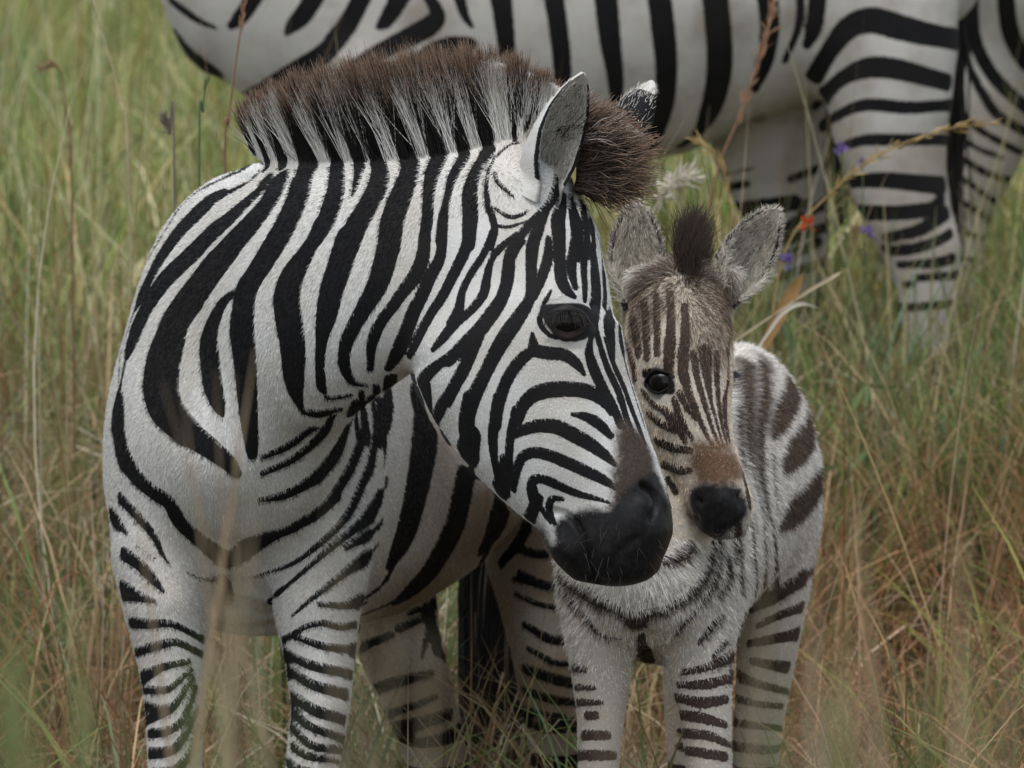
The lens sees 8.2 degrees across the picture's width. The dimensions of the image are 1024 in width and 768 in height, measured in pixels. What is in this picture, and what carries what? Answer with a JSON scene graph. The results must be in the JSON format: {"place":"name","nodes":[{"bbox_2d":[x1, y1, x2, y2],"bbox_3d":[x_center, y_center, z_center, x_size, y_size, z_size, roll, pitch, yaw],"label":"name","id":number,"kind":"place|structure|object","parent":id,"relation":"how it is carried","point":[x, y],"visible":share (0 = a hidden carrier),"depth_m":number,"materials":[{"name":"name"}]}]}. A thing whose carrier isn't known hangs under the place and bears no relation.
{"place":"outdoors","nodes":[
{"label":"outdoors","id":0,"kind":"place"},
{"bbox_2d":[0,349,1012,767],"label":"tall grass","id":1,"kind":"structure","parent":0,"point":[10,725],"depth_m":3.70,"materials":[{"name":"beige plant"}]},
{"bbox_2d":[0,0,1023,767],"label":"ground","id":2,"kind":"structure","parent":0,"point":[909,661],"depth_m":11.49,"materials":[{"name":"green plant"}]},
{"bbox_2d":[34,59,76,659],"bbox_3d":[-0.734,-0.021,11.559,0.073,1.007,0.023,3,8,20],"label":"grass stalk","id":3,"kind":"object","parent":2,"relation":"on","point":[50,65],"depth_m":11.51,"materials":[{"name":"green plant"}]},
{"bbox_2d":[90,0,134,767],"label":"grass stalk","id":4,"kind":"object","parent":2,"relation":"on","point":[129,203],"depth_m":11.00,"materials":[{"name":"green plant"}]},
{"bbox_2d":[157,99,175,210],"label":"grass stalk","id":5,"kind":"object","parent":2,"relation":"on","point":[167,123],"depth_m":10.40,"materials":[{"name":"plant"}]},
{"bbox_2d":[198,75,211,767],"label":"grass stalk","id":6,"kind":"object","parent":2,"relation":"on","point":[201,104],"depth_m":9.99,"materials":[{"name":"green plant"}]},
{"bbox_2d":[224,0,247,749],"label":"grass stalk","id":7,"kind":"object","parent":2,"relation":"on","point":[227,119],"depth_m":10.20,"materials":[{"name":"plant"}]},
{"bbox_2d":[101,34,673,767],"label":"zebra","id":8,"kind":"object","parent":2,"relation":"on","point":[393,276],"visible":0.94,"depth_m":8.90,"materials":[{"name":"black"}]},
{"bbox_2d":[103,271,841,767],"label":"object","id":9,"kind":"object","parent":2,"relation":"on","point":[821,283],"visible":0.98,"depth_m":10.60,"materials":[{"name":"beige plant"}]},
{"bbox_2d":[162,0,976,428],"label":"zebra","id":10,"kind":"object","parent":2,"relation":"on","point":[906,60],"visible":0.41,"depth_m":12.33},
{"bbox_2d":[611,199,652,759],"bbox_3d":[0.186,0.156,11.061,0.074,0.921,0.052,0,8,0],"label":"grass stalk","id":11,"kind":"object","parent":2,"relation":"on","point":[650,215],"depth_m":11.00,"materials":[{"name":"beige plant"}]},
{"bbox_2d":[635,154,706,735],"bbox_3d":[0.246,0.130,11.059,0.114,0.974,0.074,0,8,0],"label":"grass stalk","id":12,"kind":"object","parent":2,"relation":"on","point":[683,175],"depth_m":11.00,"materials":[{"name":"beige plant"}]},
{"bbox_2d":[551,198,826,767],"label":"zebra foal","id":13,"kind":"object","parent":2,"relation":"on","point":[730,427],"visible":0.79,"depth_m":9.17,"materials":[{"name":"white"}]},
{"bbox_2d":[685,130,732,327],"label":"grass stalk","id":14,"kind":"object","parent":2,"relation":"on","point":[719,158],"depth_m":11.30,"materials":[{"name":"brown plant"}]},
{"bbox_2d":[706,0,781,221],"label":"grass stalk","id":15,"kind":"object","parent":2,"relation":"on","point":[760,54],"depth_m":11.60,"materials":[{"name":"brown plant"}]},
{"bbox_2d":[759,273,802,349],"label":"dry leaf","id":16,"kind":"object","parent":2,"relation":"on","point":[791,292],"visible":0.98,"depth_m":10.60,"materials":[{"name":"orange plant"}]},
{"bbox_2d":[768,252,793,712],"bbox_3d":[0.425,0.175,11.247,0.078,0.770,0.085,-3,8,-22],"label":"flower","id":17,"kind":"object","parent":2,"relation":"on","point":[787,257],"visible":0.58,"depth_m":11.20,"materials":[{"name":"green plant"}]},
{"bbox_2d":[758,301,817,346],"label":"dry leaf","id":18,"kind":"object","parent":2,"relation":"on","point":[784,312],"visible":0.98,"depth_m":10.50,"materials":[{"name":"beige plant"}]},
{"bbox_2d":[798,215,839,598],"bbox_3d":[0.485,0.129,11.347,0.069,0.800,0.082,0,8,0],"label":"flower","id":19,"kind":"object","parent":2,"relation":"on","point":[805,220],"visible":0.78,"depth_m":11.32,"materials":[{"name":"green plant"}]},
{"bbox_2d":[817,140,872,623],"bbox_3d":[0.533,0.036,11.550,0.099,0.862,0.045,0,8,0],"label":"flower","id":20,"kind":"object","parent":2,"relation":"on","point":[863,455],"visible":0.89,"depth_m":11.55,"materials":[{"name":"green plant"}]},
{"bbox_2d":[853,225,878,563],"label":"flower","id":21,"kind":"object","parent":2,"relation":"on","point":[866,230],"visible":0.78,"depth_m":11.62,"materials":[{"name":"green plant"}]},
{"bbox_2d":[852,157,900,628],"bbox_3d":[0.593,0.032,11.666,0.081,0.812,0.054,0,8,0],"label":"flower","id":22,"kind":"object","parent":2,"relation":"on","point":[865,399],"visible":0.6,"depth_m":11.64,"materials":[{"name":"green plant"}]},
{"bbox_2d":[769,115,1001,353],"bbox_3d":[0.591,0.039,11.463,0.401,0.934,0.051,-2,8,-17],"label":"grass stalk","id":23,"kind":"object","parent":2,"relation":"on","point":[831,194],"depth_m":11.40,"materials":[{"name":"brown plant"}]},
{"bbox_2d":[823,0,1023,342],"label":"zebra","id":24,"kind":"object","parent":2,"relation":"on","point":[1001,22],"visible":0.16,"depth_m":13.24},
{"bbox_2d":[745,298,749,343],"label":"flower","id":25,"kind":"object","parent":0,"point":[746,321],"visible":0.05,"depth_m":11.21,"materials":[{"name":"green plant"}]}
]}

